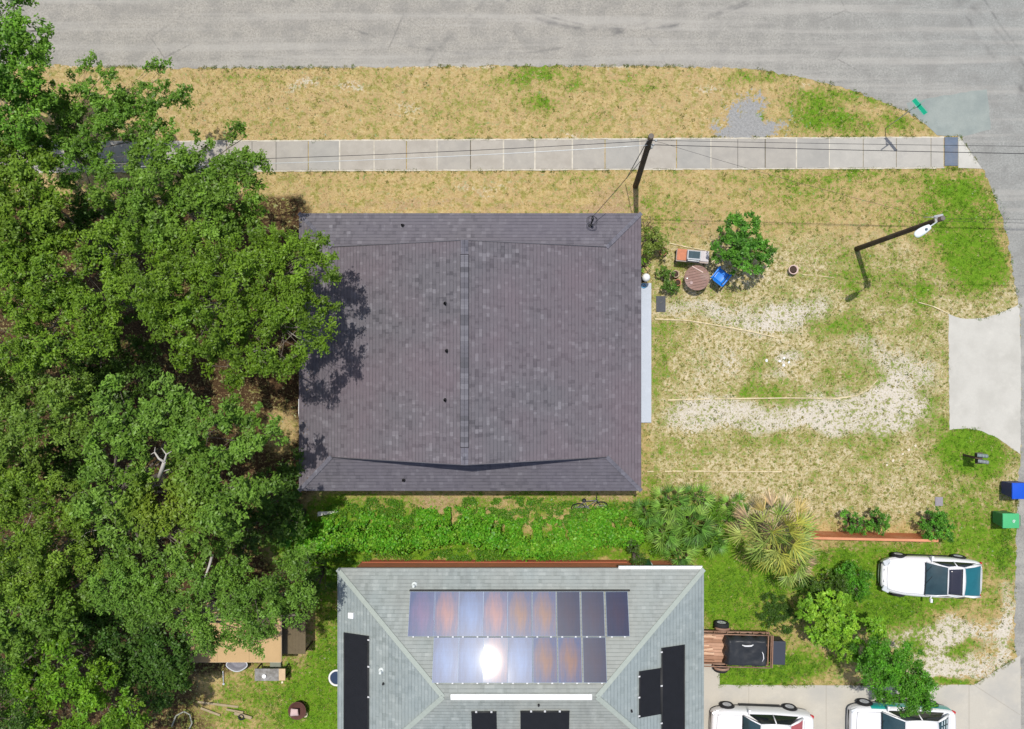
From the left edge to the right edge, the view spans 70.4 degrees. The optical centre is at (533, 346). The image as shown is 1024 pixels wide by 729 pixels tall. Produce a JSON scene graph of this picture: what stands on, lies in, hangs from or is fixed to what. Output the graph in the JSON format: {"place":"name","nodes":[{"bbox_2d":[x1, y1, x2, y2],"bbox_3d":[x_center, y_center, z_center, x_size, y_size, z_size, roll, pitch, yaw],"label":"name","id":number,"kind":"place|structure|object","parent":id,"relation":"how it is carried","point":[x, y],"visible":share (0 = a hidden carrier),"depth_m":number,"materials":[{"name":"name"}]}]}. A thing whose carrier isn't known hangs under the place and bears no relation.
{"place":"outdoors","nodes":[
{"label":"outdoors","id":0,"kind":"place"},
{"bbox_2d":[0,136,943,172],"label":"sidewalk","id":1,"kind":"structure","parent":0,"point":[661,155],"depth_m":33.97,"materials":[{"name":"grey concrete"}]},
{"bbox_2d":[0,63,1022,728],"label":"ground","id":2,"kind":"structure","parent":0,"point":[752,98],"depth_m":34.00,"materials":[{"name":"green plant"}]},
{"bbox_2d":[0,0,66,154],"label":"oak tree","id":3,"kind":"object","parent":2,"relation":"on","point":[19,42],"visible":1,"depth_m":26.88,"materials":[{"name":"green plant"}]},
{"bbox_2d":[0,583,70,728],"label":"oak tree","id":4,"kind":"object","parent":2,"relation":"on","point":[20,721],"visible":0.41,"depth_m":28.47,"materials":[{"name":"green plant"}]},
{"bbox_2d":[0,562,103,667],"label":"oak tree","id":5,"kind":"object","parent":2,"relation":"on","point":[40,623],"visible":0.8,"depth_m":28.07,"materials":[{"name":"green plant"}]},
{"bbox_2d":[0,134,115,286],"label":"oak tree","id":6,"kind":"object","parent":2,"relation":"on","point":[19,172],"visible":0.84,"depth_m":26.87,"materials":[{"name":"green plant"}]},
{"bbox_2d":[0,463,127,603],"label":"oak tree","id":7,"kind":"object","parent":2,"relation":"on","point":[37,539],"visible":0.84,"depth_m":26.95,"materials":[{"name":"green plant"}]},
{"bbox_2d":[0,352,130,475],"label":"oak tree","id":8,"kind":"object","parent":2,"relation":"on","point":[15,412],"visible":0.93,"depth_m":27.31,"materials":[{"name":"green plant"}]},
{"bbox_2d":[1,617,152,728],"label":"young tree","id":9,"kind":"object","parent":2,"relation":"on","point":[90,699],"visible":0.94,"depth_m":28.62,"materials":[{"name":"green plant"}]},
{"bbox_2d":[0,219,154,375],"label":"oak tree","id":10,"kind":"object","parent":2,"relation":"on","point":[70,298],"visible":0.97,"depth_m":26.62,"materials":[{"name":"green plant"}]},
{"bbox_2d":[0,270,163,616],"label":"oak tree","id":11,"kind":"object","parent":2,"relation":"on","point":[112,365],"visible":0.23,"depth_m":29.82,"materials":[{"name":"green plant"}]},
{"bbox_2d":[8,97,184,296],"bbox_3d":[-18.335,-6.243,31.683,7.605,4.934,8.351,0,90,0],"label":"oak tree","id":12,"kind":"object","parent":2,"relation":"on","point":[81,217],"visible":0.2,"depth_m":30.24,"materials":[{"name":"green plant"}]},
{"bbox_2d":[0,583,198,728],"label":"oak tree","id":13,"kind":"object","parent":2,"relation":"on","point":[154,662],"visible":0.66,"depth_m":30.28,"materials":[{"name":"green plant"}]},
{"bbox_2d":[8,49,194,190],"bbox_3d":[-17.030,-8.872,30.735,7.676,6.831,5.164,-34,90,0],"label":"oak tree","id":14,"kind":"object","parent":2,"relation":"on","point":[119,116],"visible":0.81,"depth_m":28.33,"materials":[{"name":"green plant"}]},
{"bbox_2d":[13,68,330,725],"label":"fallen leaves","id":15,"kind":"object","parent":2,"relation":"on","point":[255,377],"visible":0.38,"depth_m":33.99,"materials":[{"name":"brown plant"}]},
{"bbox_2d":[64,371,289,573],"bbox_3d":[-13.287,4.923,29.538,7.813,9.225,7.757,21,90,0],"label":"oak tree","id":16,"kind":"object","parent":2,"relation":"on","point":[135,498],"visible":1,"depth_m":26.12,"materials":[{"name":"green plant"}]},
{"bbox_2d":[151,448,171,484],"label":"dead branch","id":17,"kind":"object","parent":16,"relation":"attached to","point":[160,473],"visible":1,"depth_m":26.26,"materials":[{"name":"grey wood"}]},
{"bbox_2d":[81,118,277,268],"bbox_3d":[-13.174,-5.569,30.158,7.137,7.984,5.855,-34,90,0],"label":"oak tree","id":18,"kind":"object","parent":2,"relation":"on","point":[199,196],"visible":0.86,"depth_m":27.25,"materials":[{"name":"green plant"}]},
{"bbox_2d":[171,711,192,728],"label":"hose","id":19,"kind":"object","parent":2,"relation":"on","point":[189,714],"visible":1,"depth_m":33.77,"materials":[{"name":"grey rubber"}]},
{"bbox_2d":[86,537,319,660],"bbox_3d":[-12.655,9.597,30.092,8.940,8.116,5.026,0,90,0],"label":"oak tree","id":20,"kind":"object","parent":2,"relation":"on","point":[135,587],"visible":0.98,"depth_m":26.98,"materials":[{"name":"green plant"}]},
{"bbox_2d":[204,554,213,576],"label":"dead branch","id":21,"kind":"object","parent":20,"relation":"attached to","point":[210,562],"visible":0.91,"depth_m":26.82,"materials":[{"name":"grey wood"}]},
{"bbox_2d":[200,707,219,715],"bbox_3d":[-15.105,17.075,33.930,0.963,0.031,0.100,21,90,-1],"label":"loose plank","id":22,"kind":"object","parent":2,"relation":"on","point":[209,711],"visible":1,"depth_m":33.92,"materials":[{"name":"brown wood"}]},
{"bbox_2d":[198,701,238,707],"bbox_3d":[-14.757,16.751,33.960,1.911,0.030,0.100,7,90,-1],"label":"loose plank","id":23,"kind":"object","parent":2,"relation":"on","point":[218,704],"visible":1,"depth_m":33.95,"materials":[{"name":"brown wood"}]},
{"bbox_2d":[115,221,344,392],"bbox_3d":[-11.001,-1.473,29.622,8.082,9.056,6.389,0,90,0],"label":"oak tree","id":24,"kind":"object","parent":2,"relation":"on","point":[237,319],"visible":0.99,"depth_m":26.15,"materials":[{"name":"green plant"}]},
{"bbox_2d":[226,662,247,671],"bbox_3d":[-13.757,14.772,33.781,1.031,0.317,0.655,0,90,0],"label":"tub","id":25,"kind":"object","parent":2,"relation":"on","point":[236,666],"visible":0.63,"depth_m":33.81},
{"bbox_2d":[186,593,290,661],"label":"shed","id":26,"kind":"structure","parent":2,"relation":"on","point":[272,651],"depth_m":32.09,"materials":[{"name":"brown wood"}]},
{"bbox_2d":[206,447,309,571],"bbox_3d":[-11.698,7.309,32.084,6.112,4.131,3.784,-30,90,0],"label":"oak tree","id":27,"kind":"object","parent":2,"relation":"on","point":[285,503],"visible":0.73,"depth_m":31.00,"materials":[{"name":"green plant"}]},
{"bbox_2d":[255,663,289,680],"bbox_3d":[-12.082,15.059,33.633,1.410,0.735,0.560,0,90,0],"label":"work table","id":28,"kind":"object","parent":2,"relation":"on","point":[275,674],"visible":1,"depth_m":33.27,"materials":[{"name":"grey metal"}]},
{"bbox_2d":[270,662,281,666],"bbox_3d":[-12.018,14.818,33.892,0.500,0.215,0.250,0,90,0],"label":"step stool","id":29,"kind":"object","parent":2,"relation":"on","point":[275,664],"visible":0.79,"depth_m":33.78,"materials":[{"name":"green plastic"}]},
{"bbox_2d":[274,490,311,548],"bbox_3d":[-10.784,7.673,32.813,1.716,2.500,2.456,-19,90,0],"label":"bush","id":30,"kind":"object","parent":2,"relation":"on","point":[305,531],"visible":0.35,"depth_m":32.10,"materials":[{"name":"green plant"}]},
{"bbox_2d":[288,701,305,719],"bbox_3d":[-10.928,16.849,33.731,0.840,0.538,0.831,0,90,0],"label":"fire pit","id":31,"kind":"object","parent":2,"relation":"on","point":[296,710],"visible":1,"depth_m":33.62,"materials":[{"name":"brown metal"}]},
{"bbox_2d":[282,606,312,653],"bbox_3d":[-10.829,12.975,33.392,1.061,1.216,1.833,0,90,0],"label":"lean to","id":32,"kind":"object","parent":2,"relation":"on","point":[293,640],"visible":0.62,"depth_m":32.79,"materials":[{"name":"brown wood"}]},
{"bbox_2d":[300,553,337,604],"bbox_3d":[-9.751,10.392,32.903,1.833,2.321,2.377,0,90,0],"label":"bush","id":33,"kind":"object","parent":2,"relation":"on","point":[321,571],"visible":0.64,"depth_m":32.41,"materials":[{"name":"green plant"}]},
{"bbox_2d":[317,511,337,515],"bbox_3d":[-9.612,7.738,33.883,0.993,0.035,0.202,-10,90,0],"label":"board","id":34,"kind":"object","parent":2,"relation":"on","point":[322,513],"visible":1,"depth_m":33.87,"materials":[{"name":"grey wood"}]},
{"bbox_2d":[328,669,337,685],"bbox_3d":[-8.970,15.114,33.528,0.770,0.945,0.770,0,90,0],"label":"tub","id":35,"kind":"object","parent":2,"relation":"on","point":[333,677],"visible":0.48,"depth_m":33.10,"materials":[{"name":"white paint"}]},
{"bbox_2d":[290,505,647,561],"bbox_3d":[-3.007,8.653,33.170,16.714,1.709,2.595,0,90,0],"label":"vine hedge","id":36,"kind":"object","parent":2,"relation":"on","point":[467,528],"visible":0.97,"depth_m":33.02,"materials":[{"name":"green plant"}]},
{"bbox_2d":[297,212,642,491],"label":"house","id":37,"kind":"structure","parent":2,"relation":"on","point":[485,351],"depth_m":30.21,"materials":[{"name":"grey"}]},
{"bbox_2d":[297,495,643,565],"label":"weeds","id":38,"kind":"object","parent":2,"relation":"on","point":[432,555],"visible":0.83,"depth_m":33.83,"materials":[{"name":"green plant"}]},
{"bbox_2d":[336,560,704,728],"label":"house","id":39,"kind":"structure","parent":2,"relation":"on","point":[528,644],"depth_m":30.58,"materials":[{"name":"grey"}]},
{"bbox_2d":[571,495,607,510],"bbox_3d":[2.600,7.316,33.655,1.714,0.570,0.995,-4,134,0],"label":"bicycle","id":40,"kind":"object","parent":2,"relation":"on","point":[584,500],"visible":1,"depth_m":33.61,"materials":[{"name":"metal"}]},
{"bbox_2d":[626,538,647,564],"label":"bush","id":41,"kind":"object","parent":2,"relation":"on","point":[633,549],"visible":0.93,"depth_m":32.62,"materials":[{"name":"green plant"}]},
{"bbox_2d":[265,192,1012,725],"bbox_3d":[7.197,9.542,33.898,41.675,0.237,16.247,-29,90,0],"label":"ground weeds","id":42,"kind":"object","parent":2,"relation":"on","point":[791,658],"visible":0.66,"depth_m":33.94,"materials":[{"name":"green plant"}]},
{"bbox_2d":[626,133,656,188],"bbox_3d":[4.598,-7.663,30.598,0.759,7.220,0.265,34,90,0],"label":"utility pole","id":43,"kind":"object","parent":2,"relation":"on","point":[642,164],"visible":0.99,"depth_m":29.80,"materials":[{"name":"brown wood"}]},
{"bbox_2d":[54,145,646,167],"bbox_3d":[-18.398,-7.309,28.200,45.982,2.824,0.025,-1,90,0],"label":"overhead wire","id":44,"kind":"object","parent":43,"relation":"attached to","point":[422,157],"visible":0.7,"depth_m":28.92,"materials":[{"name":"metal"}]},
{"bbox_2d":[104,140,654,162],"bbox_3d":[-18.243,-7.284,27.692,45.673,2.207,0.023,-1,90,0],"label":"overhead wire","id":45,"kind":"object","parent":43,"relation":"attached to","point":[445,151],"visible":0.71,"depth_m":28.12,"materials":[{"name":"black metal"}]},
{"bbox_2d":[593,148,650,215],"bbox_3d":[3.534,-6.574,29.201,0.023,2.217,3.137,43,90,0],"label":"overhead wire","id":46,"kind":"object","parent":43,"relation":"attached to","point":[622,182],"visible":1,"depth_m":29.59,"materials":[{"name":"black metal"}]},
{"bbox_2d":[657,140,977,145],"bbox_3d":[20.875,-7.479,26.919,32.578,0.655,0.017,1,90,0],"label":"overhead wire","id":47,"kind":"object","parent":43,"relation":"attached to","point":[822,143],"visible":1,"depth_m":27.22,"materials":[{"name":"black metal"}]},
{"bbox_2d":[666,145,1023,153],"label":"overhead wire","id":48,"kind":"object","parent":43,"relation":"attached to","point":[844,149],"visible":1,"depth_m":27.76,"materials":[{"name":"black metal"}]},
{"bbox_2d":[641,273,649,281],"bbox_3d":[5.144,-3.154,33.440,0.380,1.120,0.380,0,90,0],"label":"garden lantern","id":49,"kind":"object","parent":2,"relation":"on","point":[645,277],"visible":0.97,"depth_m":32.95,"materials":[{"name":"white glass"}]},
{"bbox_2d":[641,283,650,422],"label":"porch slab","id":50,"kind":"structure","parent":2,"relation":"on","point":[646,355],"depth_m":33.87,"materials":[{"name":"blue paint"}]},
{"bbox_2d":[630,497,662,528],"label":"bush","id":51,"kind":"object","parent":2,"relation":"on","point":[646,513],"visible":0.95,"depth_m":32.80,"materials":[{"name":"green plant"}]},
{"bbox_2d":[641,257,652,271],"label":"bush","id":52,"kind":"object","parent":2,"relation":"on","point":[644,260],"visible":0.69,"depth_m":33.47,"materials":[{"name":"green plant"}]},
{"bbox_2d":[642,216,655,229],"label":"bush","id":53,"kind":"object","parent":2,"relation":"on","point":[650,221],"visible":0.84,"depth_m":33.14,"materials":[{"name":"green plant"}]},
{"bbox_2d":[641,226,669,258],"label":"bush","id":54,"kind":"object","parent":2,"relation":"on","point":[649,247],"visible":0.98,"depth_m":32.89,"materials":[{"name":"green plant"}]},
{"bbox_2d":[656,296,665,311],"bbox_3d":[5.975,-2.000,33.982,0.440,0.030,0.740,0,90,0],"label":"doormat","id":55,"kind":"object","parent":2,"relation":"on","point":[661,307],"visible":1,"depth_m":33.97,"materials":[{"name":"grey rubber"}]},
{"bbox_2d":[643,513,687,555],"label":"palm","id":56,"kind":"object","parent":2,"relation":"on","point":[670,541],"visible":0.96,"depth_m":32.53,"materials":[{"name":"green plant"}]},
{"bbox_2d":[655,265,679,294],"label":"bush","id":57,"kind":"object","parent":2,"relation":"on","point":[667,286],"visible":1,"depth_m":33.37,"materials":[{"name":"green plant"}]},
{"bbox_2d":[648,483,692,523],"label":"palm","id":58,"kind":"object","parent":2,"relation":"on","point":[678,489],"visible":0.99,"depth_m":32.48,"materials":[{"name":"green plant"}]},
{"bbox_2d":[658,537,702,564],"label":"palm","id":59,"kind":"object","parent":2,"relation":"on","point":[687,559],"visible":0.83,"depth_m":32.59,"materials":[{"name":"green plant"}]},
{"bbox_2d":[638,498,735,557],"bbox_3d":[7.055,8.322,33.353,4.498,1.450,2.868,0,90,0],"label":"bush","id":60,"kind":"object","parent":2,"relation":"on","point":[713,513],"visible":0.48,"depth_m":33.08,"materials":[{"name":"green plant"}]},
{"bbox_2d":[669,243,706,250],"bbox_3d":[7.247,-4.661,33.983,1.805,0.080,0.069,12,90,0],"label":"garden edging","id":61,"kind":"object","parent":2,"relation":"on","point":[687,247],"visible":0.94,"depth_m":33.95,"materials":[{"name":"wood"}]},
{"bbox_2d":[674,248,708,264],"bbox_3d":[7.310,-4.156,33.612,1.500,0.775,0.580,5,90,0],"label":"potting bench","id":62,"kind":"object","parent":2,"relation":"on","point":[681,255],"visible":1,"depth_m":33.23,"materials":[{"name":"brown wood"}]},
{"bbox_2d":[686,250,700,261],"bbox_3d":[7.312,-4.126,33.094,0.620,0.271,0.480,5,90,0],"label":"sink","id":63,"kind":"object","parent":62,"relation":"on","point":[691,255],"visible":1,"depth_m":32.96,"materials":[{"name":"silver metal"}]},
{"bbox_2d":[670,502,717,548],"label":"palm","id":64,"kind":"object","parent":2,"relation":"on","point":[707,527],"visible":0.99,"depth_m":32.32,"materials":[{"name":"green plant"}]},
{"bbox_2d":[684,265,709,290],"bbox_3d":[7.512,-3.157,33.635,1.164,0.729,1.164,-11,90,0],"label":"round table","id":65,"kind":"object","parent":2,"relation":"on","point":[695,277],"visible":1,"depth_m":33.27,"materials":[{"name":"red wood"}]},
{"bbox_2d":[682,482,718,519],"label":"palm","id":66,"kind":"object","parent":2,"relation":"on","point":[710,500],"visible":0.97,"depth_m":32.70,"materials":[{"name":"green plant"}]},
{"bbox_2d":[695,527,730,558],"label":"palm","id":67,"kind":"object","parent":2,"relation":"on","point":[712,551],"visible":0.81,"depth_m":32.78,"materials":[{"name":"green plant"}]},
{"bbox_2d":[647,470,781,471],"bbox_3d":[8.350,5.839,34.011,6.570,0.140,0.089,0,90,0],"label":"garden edging","id":68,"kind":"object","parent":2,"relation":"on","point":[720,471],"visible":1,"depth_m":33.95,"materials":[{"name":"concrete"}]},
{"bbox_2d":[655,318,776,337],"bbox_3d":[8.550,-0.945,33.985,5.767,0.086,0.226,9,90,0],"label":"garden edging","id":69,"kind":"object","parent":2,"relation":"on","point":[717,325],"visible":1,"depth_m":33.95,"materials":[{"name":"concrete"}]},
{"bbox_2d":[710,266,731,286],"bbox_3d":[8.634,-3.206,33.547,0.720,0.909,0.797,38,90,0],"label":"garden chair","id":70,"kind":"object","parent":2,"relation":"on","point":[719,276],"visible":0.99,"depth_m":33.60,"materials":[{"name":"blue plastic"}]},
{"bbox_2d":[718,490,751,522],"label":"palm","id":71,"kind":"object","parent":2,"relation":"on","point":[729,503],"visible":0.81,"depth_m":32.95,"materials":[{"name":"green plant"}]},
{"bbox_2d":[704,620,773,672],"bbox_3d":[8.926,13.903,33.565,4.085,0.847,2.240,2,90,0],"label":"utility trailer","id":72,"kind":"object","parent":2,"relation":"on","point":[712,645],"visible":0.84,"depth_m":33.44,"materials":[{"name":"brown wood"}]},
{"bbox_2d":[722,632,767,666],"bbox_3d":[9.730,13.928,33.142,2.059,0.631,1.500,1,90,0],"label":"covered load","id":73,"kind":"object","parent":72,"relation":"on","point":[740,650],"visible":1,"depth_m":32.94},
{"bbox_2d":[709,210,777,276],"bbox_3d":[9.326,-4.602,32.673,3.005,2.784,2.921,0,90,0],"label":"bush","id":74,"kind":"object","parent":2,"relation":"on","point":[740,250],"visible":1,"depth_m":32.03,"materials":[{"name":"green plant"}]},
{"bbox_2d":[721,488,822,578],"bbox_3d":[10.582,7.992,31.991,4.020,4.218,3.897,43,90,0],"label":"palm","id":75,"kind":"object","parent":2,"relation":"on","point":[756,520],"visible":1,"depth_m":30.92,"materials":[{"name":"green plant"}]},
{"bbox_2d":[668,379,877,400],"bbox_3d":[11.248,2.369,34.011,9.900,0.139,0.742,-5,90,0],"label":"garden edging","id":76,"kind":"object","parent":2,"relation":"on","point":[776,397],"visible":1,"depth_m":33.95,"materials":[{"name":"concrete"}]},
{"bbox_2d":[755,590,798,635],"bbox_3d":[11.386,12.378,33.806,2.162,0.575,1.884,26,90,0],"label":"bush","id":77,"kind":"object","parent":2,"relation":"on","point":[773,613],"visible":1,"depth_m":33.73,"materials":[{"name":"green plant"}]},
{"bbox_2d":[769,636,785,664],"bbox_3d":[11.249,14.036,33.615,0.640,0.725,1.119,2,90,0],"label":"storage box","id":78,"kind":"object","parent":2,"relation":"on","point":[779,647],"visible":0.91,"depth_m":33.25,"materials":[{"name":"black plastic"}]},
{"bbox_2d":[757,525,820,590],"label":"palm","id":79,"kind":"object","parent":2,"relation":"on","point":[807,569],"visible":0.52,"depth_m":31.71,"materials":[{"name":"green plant"}]},
{"bbox_2d":[788,265,798,273],"bbox_3d":[12.096,-3.584,33.850,0.449,0.300,0.449,0,90,0],"label":"plant pot","id":80,"kind":"object","parent":2,"relation":"on","point":[793,269],"visible":1,"depth_m":33.76,"materials":[{"name":"white ceramic"}]},
{"bbox_2d":[793,568,854,602],"bbox_3d":[13.365,10.948,33.359,2.895,1.429,1.760,0,90,0],"label":"bush","id":81,"kind":"object","parent":2,"relation":"on","point":[815,585],"visible":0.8,"depth_m":33.00,"materials":[{"name":"green plant"}]},
{"bbox_2d":[794,588,889,663],"bbox_3d":[13.546,12.319,32.635,4.154,2.866,2.921,34,90,0],"label":"bush","id":82,"kind":"object","parent":2,"relation":"on","point":[840,632],"visible":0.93,"depth_m":31.98,"materials":[{"name":"green plant"}]},
{"bbox_2d":[832,559,874,602],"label":"bush","id":83,"kind":"object","parent":2,"relation":"on","point":[851,576],"visible":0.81,"depth_m":33.21,"materials":[{"name":"green plant"}]},
{"bbox_2d":[840,508,868,535],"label":"bush","id":84,"kind":"object","parent":2,"relation":"on","point":[853,528],"visible":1,"depth_m":33.19,"materials":[{"name":"green plant"}]},
{"bbox_2d":[798,531,937,541],"bbox_3d":[15.252,8.742,33.441,6.230,1.118,0.120,1,90,0],"label":"fence","id":85,"kind":"object","parent":2,"relation":"on","point":[869,536],"visible":0.77,"depth_m":33.16,"materials":[{"name":"orange wood"}]},
{"bbox_2d":[864,506,891,535],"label":"bush","id":86,"kind":"object","parent":2,"relation":"on","point":[875,522],"visible":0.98,"depth_m":33.00,"materials":[{"name":"green plant"}]},
{"bbox_2d":[849,633,938,717],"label":"round tree","id":87,"kind":"object","parent":2,"relation":"on","point":[913,693],"visible":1,"depth_m":30.55,"materials":[{"name":"green plant"}]},
{"bbox_2d":[854,214,944,251],"bbox_3d":[14.767,-4.588,30.527,1.430,7.353,0.598,-25,90,0],"label":"utility pole","id":88,"kind":"object","parent":2,"relation":"on","point":[921,229],"visible":1,"depth_m":28.95,"materials":[{"name":"brown wood"}]},
{"bbox_2d":[657,141,930,217],"bbox_3d":[9.817,-6.313,27.451,11.283,0.314,0.012,16,90,0],"label":"overhead wire","id":89,"kind":"object","parent":88,"relation":"attached to","point":[794,181],"visible":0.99,"depth_m":27.54,"materials":[{"name":"black metal"}]},
{"bbox_2d":[885,98,926,128],"bbox_3d":[16.547,-10.254,32.438,0.770,3.326,0.619,20,90,0],"label":"street sign","id":90,"kind":"object","parent":2,"relation":"on","point":[919,106],"visible":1,"depth_m":31.10,"materials":[{"name":"metal"}]},
{"bbox_2d":[878,552,981,602],"bbox_3d":[18.331,10.612,33.353,4.558,1.270,2.110,2,90,0],"label":"coupe","id":91,"kind":"object","parent":2,"relation":"on","point":[957,576],"visible":1,"depth_m":33.16,"materials":[{"name":"white paint"}]},
{"bbox_2d":[919,506,956,543],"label":"bush","id":92,"kind":"object","parent":2,"relation":"on","point":[938,528],"visible":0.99,"depth_m":32.97,"materials":[{"name":"green plant"}]},
{"bbox_2d":[935,497,942,505],"bbox_3d":[19.000,7.250,33.977,0.360,0.047,0.420,0,90,0],"label":"meter cover","id":93,"kind":"object","parent":2,"relation":"on","point":[938,501],"visible":1,"depth_m":33.95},
{"bbox_2d":[944,137,957,165],"bbox_3d":[19.575,-9.144,33.990,0.625,0.059,1.338,0,90,0],"label":"tactile pad","id":94,"kind":"object","parent":2,"relation":"on","point":[950,159],"visible":0.91,"depth_m":33.97,"materials":[{"name":"blue plastic"}]},
{"bbox_2d":[958,136,981,168],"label":"sidewalk ramp","id":95,"kind":"structure","parent":2,"relation":"on","point":[965,160],"depth_m":33.98,"materials":[{"name":"concrete"}]},
{"bbox_2d":[963,452,988,463],"bbox_3d":[20.323,5.072,33.380,0.561,1.239,0.520,0,90,0],"label":"mailbox stand","id":96,"kind":"object","parent":2,"relation":"on","point":[978,457],"visible":1,"depth_m":32.83,"materials":[{"name":"grey wood"}]},
{"bbox_2d":[993,510,1020,527],"bbox_3d":[21.784,7.935,33.469,0.826,1.053,0.673,0,90,0],"label":"wheelie bin","id":97,"kind":"object","parent":2,"relation":"on","point":[1004,519],"visible":1,"depth_m":33.01,"materials":[{"name":"green plastic"}]},
{"bbox_2d":[1001,481,1023,498],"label":"wheelie bin","id":98,"kind":"object","parent":2,"relation":"on","point":[1013,489],"visible":1,"depth_m":32.96,"materials":[{"name":"blue plastic"}]},
{"bbox_2d":[0,0,1023,728],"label":"road","id":99,"kind":"structure","parent":0,"point":[898,54],"depth_m":34.00,"materials":[{"name":"grey asphalt"}]},
{"bbox_2d":[906,89,990,135],"bbox_3d":[19.519,-10.793,33.991,3.830,0.001,2.042,-9,90,0],"label":"road patch","id":100,"kind":"object","parent":99,"relation":"on","point":[964,113],"visible":0.97,"depth_m":33.99,"materials":[{"name":"grey asphalt"}]},
{"bbox_2d":[704,655,1020,728],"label":"driveway","id":101,"kind":"structure","parent":0,"point":[971,706],"depth_m":33.99,"materials":[{"name":"concrete"}]},
{"bbox_2d":[709,701,813,728],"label":"sedan","id":102,"kind":"object","parent":101,"relation":"on","point":[726,715],"visible":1,"depth_m":33.12,"materials":[{"name":"white paint"}]},
{"bbox_2d":[847,698,955,728],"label":"sedan","id":103,"kind":"object","parent":101,"relation":"on","point":[863,713],"visible":0.78,"depth_m":33.07,"materials":[{"name":"white paint"}]},
{"bbox_2d":[948,304,1020,453],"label":"driveway","id":104,"kind":"structure","parent":0,"point":[984,362],"depth_m":33.99,"materials":[{"name":"concrete"}]},
{"bbox_3d":[-13.640,17.298,33.880,0.320,0.080,0.320,0,90,0],"label":"small tyre","id":105,"kind":"object","parent":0,"visible":0},
{"bbox_2d":[234,712,251,718],"bbox_3d":[-13.560,17.224,33.870,0.836,0.030,0.140,17,90,-1],"label":"loose plank","id":106,"kind":"object","parent":105,"relation":"on","point":[245,716],"visible":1,"depth_m":33.86,"materials":[{"name":"brown wood"}]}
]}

